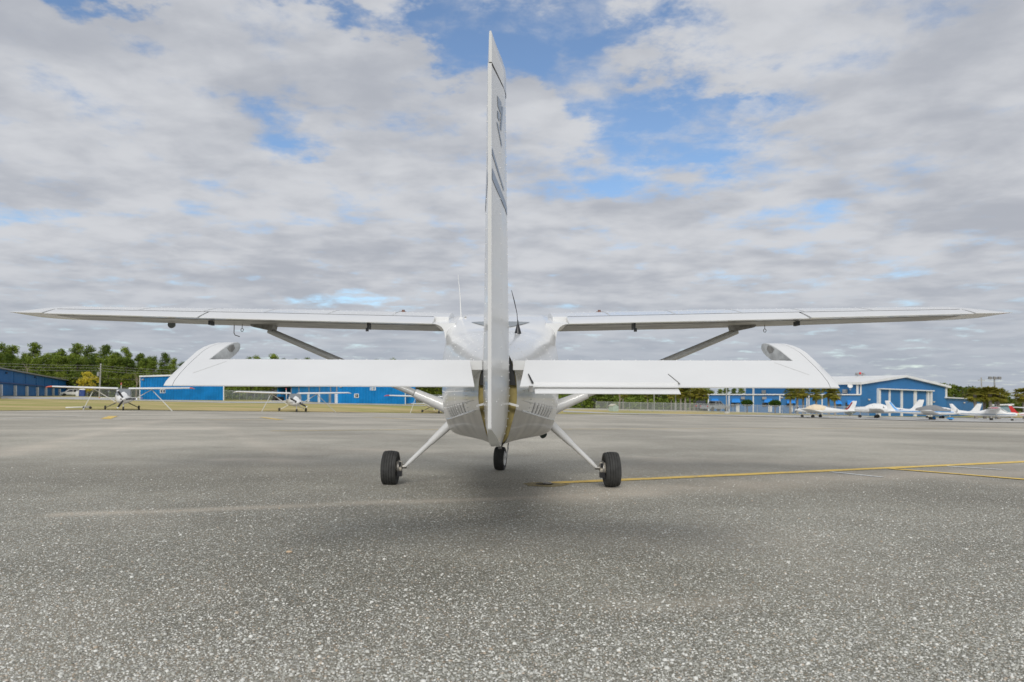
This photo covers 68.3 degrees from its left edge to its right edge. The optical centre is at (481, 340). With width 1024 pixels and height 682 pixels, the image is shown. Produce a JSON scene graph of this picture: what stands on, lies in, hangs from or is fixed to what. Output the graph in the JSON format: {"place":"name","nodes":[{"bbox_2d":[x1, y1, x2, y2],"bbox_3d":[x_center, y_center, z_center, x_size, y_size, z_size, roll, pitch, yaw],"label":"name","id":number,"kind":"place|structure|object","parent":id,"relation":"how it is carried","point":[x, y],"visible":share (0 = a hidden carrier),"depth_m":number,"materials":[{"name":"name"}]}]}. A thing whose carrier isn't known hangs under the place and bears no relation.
{"place":"outdoors","nodes":[
{"label":"outdoors","id":0,"kind":"place"},
{"bbox_2d":[1,397,424,405],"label":"concrete taxiway","id":1,"kind":"structure","parent":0,"point":[92,398],"depth_m":106.99,"materials":[{"name":"grey concrete"}]},
{"bbox_2d":[0,395,638,414],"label":"grass verge","id":2,"kind":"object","parent":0,"point":[33,404],"depth_m":84.21,"materials":[{"name":"green plant"}]},
{"bbox_2d":[59,389,77,395],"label":"parked car","id":3,"kind":"object","parent":2,"relation":"on","point":[70,391],"visible":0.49,"depth_m":158.84,"materials":[{"name":"white metal"}]},
{"bbox_2d":[76,371,98,395],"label":"yellow tree","id":4,"kind":"object","parent":2,"relation":"on","point":[86,380],"visible":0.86,"depth_m":156.88,"materials":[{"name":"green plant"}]},
{"bbox_2d":[47,383,193,409],"bbox_3d":[-26.857,4.170,57.211,8.088,2.102,7.908,0,-4,12],"label":"airplane","id":5,"kind":"object","parent":2,"relation":"on","point":[123,396],"visible":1,"depth_m":55.72,"materials":[{"name":"white metal"}]},
{"bbox_2d":[233,388,350,411],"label":"airplane","id":6,"kind":"object","parent":2,"relation":"on","point":[294,400],"visible":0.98,"depth_m":68.64,"materials":[{"name":"metal"}]},
{"bbox_2d":[0,396,1023,681],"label":"apron","id":7,"kind":"object","parent":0,"point":[168,448],"visible":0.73,"depth_m":5.74,"materials":[{"name":"grey asphalt"}]},
{"bbox_2d":[385,395,442,412],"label":"airplane","id":8,"kind":"object","parent":7,"relation":"on","point":[427,405],"visible":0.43,"depth_m":80.90,"materials":[{"name":"white paint"}]},
{"bbox_2d":[12,31,1011,486],"bbox_3d":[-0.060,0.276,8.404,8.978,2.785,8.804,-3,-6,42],"label":"light aircraft","id":9,"kind":"object","parent":7,"relation":"on","point":[500,375],"visible":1,"depth_m":4.22,"materials":[{"name":"metal"}]},
{"bbox_2d":[523,482,568,486],"bbox_3d":[0.754,1.688,8.936,0.532,0.025,0.420,-1,-4,20],"label":"tie down anchor","id":10,"kind":"object","parent":7,"relation":"on","point":[547,484],"visible":1,"depth_m":8.91,"materials":[{"name":"metal"}]},
{"bbox_2d":[700,401,729,410],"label":"pickup truck","id":11,"kind":"object","parent":7,"relation":"on","point":[718,405],"visible":0.93,"depth_m":129.83,"materials":[{"name":"silver metal"}]},
{"bbox_2d":[552,461,1023,482],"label":"painted line","id":12,"kind":"object","parent":7,"relation":"on","point":[600,480],"visible":0.98,"depth_m":10.57,"materials":[{"name":"yellow paint"}]},
{"bbox_2d":[888,468,1023,478],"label":"painted line","id":13,"kind":"object","parent":7,"relation":"on","point":[957,473],"visible":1,"depth_m":10.59,"materials":[{"name":"yellow paint"}]},
{"bbox_2d":[0,0,1023,399],"label":"sky","id":14,"kind":"structure","parent":0,"point":[662,155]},
{"bbox_2d":[72,393,1022,417],"bbox_3d":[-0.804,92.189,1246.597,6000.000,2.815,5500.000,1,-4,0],"label":"ground","id":15,"kind":"structure","parent":0,"point":[571,407],"depth_m":166.25,"materials":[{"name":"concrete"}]},
{"bbox_2d":[0,341,9,365],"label":"pine tree","id":16,"kind":"object","parent":15,"relation":"on","point":[3,349],"visible":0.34,"depth_m":216.02,"materials":[{"name":"green plant"}]},
{"bbox_2d":[1,353,19,369],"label":"pine tree","id":17,"kind":"object","parent":15,"relation":"on","point":[9,358],"visible":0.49,"depth_m":198.68,"materials":[{"name":"green plant"}]},
{"bbox_2d":[5,344,20,369],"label":"pine tree","id":18,"kind":"object","parent":15,"relation":"on","point":[13,348],"visible":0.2,"depth_m":219.94,"materials":[{"name":"green plant"}]},
{"bbox_2d":[12,357,28,371],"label":"pine tree","id":19,"kind":"object","parent":15,"relation":"on","point":[20,364],"visible":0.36,"depth_m":196.78,"materials":[{"name":"green plant"}]},
{"bbox_2d":[24,342,42,371],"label":"pine tree","id":20,"kind":"object","parent":15,"relation":"on","point":[33,352],"visible":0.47,"depth_m":212.84,"materials":[{"name":"green plant"}]},
{"bbox_2d":[0,367,68,395],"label":"row hangar","id":21,"kind":"structure","parent":15,"relation":"on","point":[16,383],"depth_m":129.63,"materials":[{"name":"blue metal"}]},
{"bbox_2d":[0,383,13,395],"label":"door panel","id":22,"kind":"structure","parent":21,"relation":"in","point":[8,389],"depth_m":114.43,"materials":[{"name":"blue metal"}]},
{"bbox_2d":[14,384,25,395],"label":"door panel","id":23,"kind":"structure","parent":21,"relation":"in","point":[20,388],"depth_m":123.95,"materials":[{"name":"blue metal"}]},
{"bbox_2d":[26,385,35,395],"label":"door panel","id":24,"kind":"structure","parent":21,"relation":"in","point":[31,389],"depth_m":133.96,"materials":[{"name":"blue metal"}]},
{"bbox_2d":[27,357,45,374],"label":"pine tree","id":25,"kind":"object","parent":15,"relation":"on","point":[37,366],"visible":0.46,"depth_m":196.78,"materials":[{"name":"green plant"}]},
{"bbox_2d":[39,355,52,372],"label":"pine tree","id":26,"kind":"object","parent":15,"relation":"on","point":[44,359],"visible":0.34,"depth_m":203.50,"materials":[{"name":"green plant"}]},
{"bbox_2d":[44,354,67,377],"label":"pine tree","id":27,"kind":"object","parent":15,"relation":"on","point":[58,359],"visible":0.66,"depth_m":202.52,"materials":[{"name":"green plant"}]},
{"bbox_2d":[52,349,67,371],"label":"pine tree","id":28,"kind":"object","parent":15,"relation":"on","point":[61,352],"visible":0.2,"depth_m":212.20,"materials":[{"name":"green plant"}]},
{"bbox_2d":[56,372,77,390],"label":"broadleaf tree","id":29,"kind":"object","parent":15,"relation":"on","point":[60,374],"visible":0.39,"depth_m":181.28,"materials":[{"name":"green plant"}]},
{"bbox_2d":[61,354,79,379],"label":"pine tree","id":30,"kind":"object","parent":15,"relation":"on","point":[71,358],"visible":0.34,"depth_m":202.23,"materials":[{"name":"green plant"}]},
{"bbox_2d":[66,372,83,395],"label":"broadleaf tree","id":31,"kind":"object","parent":15,"relation":"on","point":[75,377],"visible":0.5,"depth_m":181.75,"materials":[{"name":"green plant"}]},
{"bbox_2d":[66,358,86,383],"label":"pine tree","id":32,"kind":"object","parent":15,"relation":"on","point":[76,363],"visible":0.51,"depth_m":196.83,"materials":[{"name":"green plant"}]},
{"bbox_2d":[68,343,84,361],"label":"pine tree","id":33,"kind":"object","parent":15,"relation":"on","point":[77,349],"visible":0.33,"depth_m":219.62,"materials":[{"name":"green plant"}]},
{"bbox_2d":[75,356,88,371],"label":"pine tree","id":34,"kind":"object","parent":15,"relation":"on","point":[83,359],"visible":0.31,"depth_m":199.26,"materials":[{"name":"green plant"}]},
{"bbox_2d":[81,345,95,366],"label":"pine tree","id":35,"kind":"object","parent":15,"relation":"on","point":[88,350],"visible":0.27,"depth_m":213.59,"materials":[{"name":"green plant"}]},
{"bbox_2d":[82,355,97,373],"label":"pine tree","id":36,"kind":"object","parent":15,"relation":"on","point":[90,363],"visible":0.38,"depth_m":198.02,"materials":[{"name":"green plant"}]},
{"bbox_2d":[84,371,105,396],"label":"broadleaf tree","id":37,"kind":"object","parent":15,"relation":"on","point":[92,380],"visible":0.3,"depth_m":179.89,"materials":[{"name":"green plant"}]},
{"bbox_2d":[94,358,104,393],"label":"pine tree","id":38,"kind":"object","parent":15,"relation":"on","point":[99,360],"visible":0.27,"depth_m":203.33,"materials":[{"name":"green plant"}]},
{"bbox_2d":[93,344,116,372],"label":"pine tree","id":39,"kind":"object","parent":15,"relation":"on","point":[106,350],"visible":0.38,"depth_m":214.18,"materials":[{"name":"green plant"}]},
{"bbox_2d":[99,358,111,384],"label":"pine tree","id":40,"kind":"object","parent":15,"relation":"on","point":[105,362],"visible":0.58,"depth_m":196.19,"materials":[{"name":"green plant"}]},
{"bbox_2d":[93,371,118,396],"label":"broadleaf tree","id":41,"kind":"object","parent":15,"relation":"on","point":[111,374],"visible":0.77,"depth_m":180.03,"materials":[{"name":"green plant"}]},
{"bbox_2d":[101,354,120,394],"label":"pine tree","id":42,"kind":"object","parent":15,"relation":"on","point":[112,358],"visible":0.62,"depth_m":197.00,"materials":[{"name":"green plant"}]},
{"bbox_2d":[113,355,129,384],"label":"pine tree","id":43,"kind":"object","parent":15,"relation":"on","point":[119,360],"visible":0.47,"depth_m":197.98,"materials":[{"name":"green plant"}]},
{"bbox_2d":[119,346,132,369],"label":"pine tree","id":44,"kind":"object","parent":15,"relation":"on","point":[126,351],"visible":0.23,"depth_m":218.03,"materials":[{"name":"green plant"}]},
{"bbox_2d":[118,356,134,380],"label":"pine tree","id":45,"kind":"object","parent":15,"relation":"on","point":[130,361],"visible":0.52,"depth_m":197.80,"materials":[{"name":"green plant"}]},
{"bbox_2d":[119,372,139,396],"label":"broadleaf tree","id":46,"kind":"object","parent":15,"relation":"on","point":[127,380],"visible":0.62,"depth_m":181.74,"materials":[{"name":"green plant"}]},
{"bbox_2d":[127,360,138,378],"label":"pine tree","id":47,"kind":"object","parent":15,"relation":"on","point":[133,367],"visible":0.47,"depth_m":199.17,"materials":[{"name":"green plant"}]},
{"bbox_2d":[131,373,143,392],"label":"broadleaf tree","id":48,"kind":"object","parent":15,"relation":"on","point":[135,381],"visible":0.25,"depth_m":179.82,"materials":[{"name":"green plant"}]},
{"bbox_2d":[134,353,147,371],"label":"pine tree","id":49,"kind":"object","parent":15,"relation":"on","point":[139,356],"visible":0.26,"depth_m":214.34,"materials":[{"name":"green plant"}]},
{"bbox_2d":[137,358,151,374],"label":"pine tree","id":50,"kind":"object","parent":15,"relation":"on","point":[143,363],"visible":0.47,"depth_m":199.24,"materials":[{"name":"green plant"}]},
{"bbox_2d":[144,361,160,374],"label":"pine tree","id":51,"kind":"object","parent":15,"relation":"on","point":[151,364],"visible":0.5,"depth_m":197.75,"materials":[{"name":"green plant"}]},
{"bbox_2d":[157,353,170,371],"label":"pine tree","id":52,"kind":"object","parent":15,"relation":"on","point":[166,358],"visible":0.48,"depth_m":219.29,"materials":[{"name":"green plant"}]},
{"bbox_2d":[168,357,178,373],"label":"pine tree","id":53,"kind":"object","parent":15,"relation":"on","point":[172,361],"visible":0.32,"depth_m":217.04,"materials":[{"name":"green plant"}]},
{"bbox_2d":[139,375,223,399],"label":"ribbed hangar","id":54,"kind":"structure","parent":15,"relation":"on","point":[206,393],"depth_m":123.90,"materials":[{"name":"blue metal"}]},
{"bbox_2d":[243,386,264,398],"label":"broadleaf tree","id":55,"kind":"object","parent":15,"relation":"on","point":[246,387],"visible":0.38,"depth_m":182.11,"materials":[{"name":"green plant"}]},
{"bbox_2d":[66,383,442,402],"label":"undergrowth","id":56,"kind":"object","parent":15,"relation":"on","point":[241,395],"visible":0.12,"depth_m":181.13,"materials":[{"name":"green plant"}]},
{"bbox_2d":[260,386,276,395],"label":"broadleaf tree","id":57,"kind":"object","parent":15,"relation":"on","point":[271,388],"visible":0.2,"depth_m":179.81,"materials":[{"name":"green plant"}]},
{"bbox_2d":[274,386,415,403],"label":"bay hangar","id":58,"kind":"structure","parent":15,"relation":"on","point":[371,395],"depth_m":111.63,"materials":[{"name":"blue metal"}]},
{"bbox_2d":[299,387,307,400],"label":"door panel","id":59,"kind":"structure","parent":58,"relation":"in","point":[301,389],"depth_m":129.38,"materials":[{"name":"blue metal"}]},
{"bbox_2d":[309,387,318,401],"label":"door panel","id":60,"kind":"structure","parent":58,"relation":"in","point":[311,389],"depth_m":122.96,"materials":[{"name":"blue metal"}]},
{"bbox_2d":[320,387,329,402],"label":"door panel","id":61,"kind":"structure","parent":58,"relation":"in","point":[325,397],"depth_m":116.39,"materials":[{"name":"blue metal"}]},
{"bbox_2d":[331,387,335,402],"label":"door panel","id":62,"kind":"structure","parent":58,"relation":"in","point":[333,389],"depth_m":112.00,"materials":[{"name":"blue metal"}]},
{"bbox_2d":[430,387,441,395],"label":"broadleaf tree","id":63,"kind":"object","parent":15,"relation":"on","point":[438,390],"visible":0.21,"depth_m":179.14,"materials":[{"name":"green plant"}]},
{"bbox_2d":[583,394,601,407],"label":"broadleaf tree","id":64,"kind":"object","parent":15,"relation":"on","point":[594,399],"visible":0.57,"depth_m":149.28,"materials":[{"name":"green plant"}]},
{"bbox_2d":[595,394,613,404],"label":"broadleaf tree","id":65,"kind":"object","parent":15,"relation":"on","point":[604,401],"visible":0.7,"depth_m":149.23,"materials":[{"name":"green plant"}]},
{"bbox_2d":[558,394,707,410],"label":"undergrowth","id":66,"kind":"object","parent":15,"relation":"on","point":[632,405],"visible":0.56,"depth_m":148.74,"materials":[{"name":"plant"}]},
{"bbox_2d":[650,394,670,407],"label":"broadleaf tree","id":67,"kind":"object","parent":15,"relation":"on","point":[663,395],"visible":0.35,"depth_m":150.54,"materials":[{"name":"green plant"}]},
{"bbox_2d":[676,388,686,409],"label":"palm tree","id":68,"kind":"object","parent":15,"relation":"on","point":[680,396],"visible":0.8,"depth_m":132.40,"materials":[{"name":"green plant"}]},
{"bbox_2d":[680,388,691,409],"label":"palm tree","id":69,"kind":"object","parent":15,"relation":"on","point":[685,393],"visible":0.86,"depth_m":132.36,"materials":[{"name":"green plant"}]},
{"bbox_2d":[687,388,695,409],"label":"palm tree","id":70,"kind":"object","parent":15,"relation":"on","point":[692,394],"visible":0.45,"depth_m":134.46,"materials":[{"name":"green plant"}]},
{"bbox_2d":[596,401,794,413],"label":"chain link fence","id":71,"kind":"object","parent":15,"relation":"on","point":[694,403],"visible":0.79,"depth_m":118.64,"materials":[{"name":"grey metal"}]},
{"bbox_2d":[694,388,705,410],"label":"palm tree","id":72,"kind":"object","parent":15,"relation":"on","point":[698,390],"visible":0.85,"depth_m":134.46,"materials":[{"name":"green plant"}]},
{"bbox_2d":[699,390,710,400],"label":"palm tree","id":73,"kind":"object","parent":15,"relation":"on","point":[704,396],"visible":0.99,"depth_m":133.07,"materials":[{"name":"green plant"}]},
{"bbox_2d":[708,394,860,414],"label":"terminal building","id":74,"kind":"structure","parent":15,"relation":"on","point":[760,403],"depth_m":138.65,"materials":[{"name":"blue metal"}]},
{"bbox_2d":[783,388,797,413],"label":"palm tree","id":75,"kind":"object","parent":15,"relation":"on","point":[790,397],"visible":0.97,"depth_m":125.44,"materials":[{"name":"green plant"}]},
{"bbox_2d":[788,388,805,413],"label":"palm tree","id":76,"kind":"object","parent":15,"relation":"on","point":[798,395],"visible":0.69,"depth_m":126.24,"materials":[{"name":"green plant"}]},
{"bbox_2d":[798,388,810,413],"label":"palm tree","id":77,"kind":"object","parent":15,"relation":"on","point":[807,391],"visible":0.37,"depth_m":128.32,"materials":[{"name":"green plant"}]},
{"bbox_2d":[809,388,824,414],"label":"palm tree","id":78,"kind":"object","parent":15,"relation":"on","point":[817,395],"visible":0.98,"depth_m":125.31,"materials":[{"name":"green plant"}]},
{"bbox_2d":[821,388,836,414],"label":"palm tree","id":79,"kind":"object","parent":15,"relation":"on","point":[825,395],"visible":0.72,"depth_m":127.42,"materials":[{"name":"green plant"}]},
{"bbox_2d":[826,388,840,414],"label":"palm tree","id":80,"kind":"object","parent":15,"relation":"on","point":[835,397],"visible":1,"depth_m":126.36,"materials":[{"name":"green plant"}]},
{"bbox_2d":[746,375,950,415],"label":"gable hangar","id":81,"kind":"structure","parent":15,"relation":"on","point":[904,391],"depth_m":141.63,"materials":[{"name":"blue metal"}]},
{"bbox_2d":[881,389,887,415],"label":"door panel","id":82,"kind":"structure","parent":81,"relation":"in","point":[884,393],"depth_m":138.30,"materials":[{"name":"blue metal"}]},
{"bbox_2d":[891,390,899,415],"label":"door panel","id":83,"kind":"structure","parent":81,"relation":"in","point":[895,394],"depth_m":140.23,"materials":[{"name":"blue metal"}]},
{"bbox_2d":[903,390,912,415],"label":"door panel","id":84,"kind":"structure","parent":81,"relation":"in","point":[907,395],"depth_m":142.27,"materials":[{"name":"blue metal"}]},
{"bbox_2d":[917,391,925,415],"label":"door panel","id":85,"kind":"structure","parent":81,"relation":"in","point":[921,395],"depth_m":144.90,"materials":[{"name":"blue metal"}]},
{"bbox_2d":[947,385,977,396],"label":"broadleaf tree","id":86,"kind":"object","parent":15,"relation":"on","point":[959,393],"visible":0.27,"depth_m":198.26,"materials":[{"name":"green plant"}]},
{"bbox_2d":[945,397,982,415],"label":"hangar annex","id":87,"kind":"object","parent":15,"relation":"on","point":[959,403],"visible":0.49,"depth_m":155.84,"materials":[{"name":"blue metal"}]},
{"bbox_2d":[963,387,987,418],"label":"palm tree","id":88,"kind":"object","parent":15,"relation":"on","point":[973,398],"visible":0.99,"depth_m":120.66,"materials":[{"name":"green plant"}]},
{"bbox_2d":[980,386,1004,418],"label":"palm tree","id":89,"kind":"object","parent":15,"relation":"on","point":[989,398],"visible":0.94,"depth_m":119.97,"materials":[{"name":"green plant"}]},
{"bbox_2d":[990,388,1011,418],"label":"palm tree","id":90,"kind":"object","parent":15,"relation":"on","point":[1003,399],"visible":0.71,"depth_m":120.03,"materials":[{"name":"green plant"}]},
{"bbox_2d":[999,389,1015,403],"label":"broadleaf tree","id":91,"kind":"object","parent":15,"relation":"on","point":[1009,400],"visible":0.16,"depth_m":199.08,"materials":[{"name":"green plant"}]},
{"bbox_2d":[1009,388,1023,418],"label":"palm tree","id":92,"kind":"object","parent":15,"relation":"on","point":[1020,399],"visible":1,"depth_m":123.16,"materials":[{"name":"green plant"}]},
{"bbox_2d":[563,410,1023,421],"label":"concrete taxiway","id":93,"kind":"structure","parent":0,"point":[941,419],"depth_m":101.64,"materials":[{"name":"grey concrete"}]},
{"bbox_2d":[794,401,856,416],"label":"airplane","id":94,"kind":"object","parent":93,"relation":"on","point":[851,407],"visible":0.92,"depth_m":95.91,"materials":[{"name":"metal"}]},
{"bbox_2d":[806,404,825,409],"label":"canopy cover","id":95,"kind":"object","parent":94,"relation":"on","point":[816,407],"visible":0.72,"depth_m":97.14,"materials":[{"name":"beige fabric"}]},
{"bbox_2d":[855,400,923,417],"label":"airplane","id":96,"kind":"object","parent":93,"relation":"on","point":[919,403],"visible":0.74,"depth_m":95.03,"materials":[{"name":"metal"}]},
{"bbox_2d":[855,403,885,410],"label":"canopy cover","id":97,"kind":"object","parent":96,"relation":"on","point":[875,405],"visible":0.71,"depth_m":96.50,"materials":[{"name":"white fabric"}]},
{"bbox_2d":[885,401,959,419],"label":"airplane","id":98,"kind":"object","parent":93,"relation":"on","point":[891,407],"visible":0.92,"depth_m":90.01,"materials":[{"name":"metal"}]},
{"bbox_2d":[916,405,950,411],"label":"canopy cover","id":99,"kind":"object","parent":98,"relation":"on","point":[933,407],"visible":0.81,"depth_m":89.16,"materials":[{"name":"grey fabric"}]},
{"bbox_2d":[926,404,981,417],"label":"airplane","id":100,"kind":"object","parent":93,"relation":"on","point":[977,407],"visible":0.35,"depth_m":108.29,"materials":[{"name":"metal"}]},
{"bbox_2d":[949,404,1018,420],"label":"airplane","id":101,"kind":"object","parent":93,"relation":"on","point":[995,412],"visible":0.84,"depth_m":98.37,"materials":[{"name":"white metal"}]},
{"bbox_2d":[1008,404,1023,415],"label":"airplane","id":102,"kind":"object","parent":93,"relation":"on","point":[1012,409],"visible":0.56,"depth_m":105.12,"materials":[{"name":"red paint"}]},
{"bbox_2d":[614,410,1022,417],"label":"grass strip","id":103,"kind":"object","parent":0,"point":[691,412],"depth_m":118.61,"materials":[{"name":"green plant"}]},
{"bbox_2d":[741,399,752,412],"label":"clipped bush","id":104,"kind":"object","parent":103,"relation":"on","point":[746,402],"visible":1,"depth_m":124.13,"materials":[{"name":"green plant"}]},
{"bbox_2d":[768,399,781,413],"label":"clipped bush","id":105,"kind":"object","parent":103,"relation":"on","point":[775,402],"visible":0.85,"depth_m":123.16,"materials":[{"name":"green plant"}]},
{"bbox_2d":[992,404,1013,411],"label":"building","id":106,"kind":"structure","parent":103,"relation":"on","point":[1005,407],"depth_m":148.22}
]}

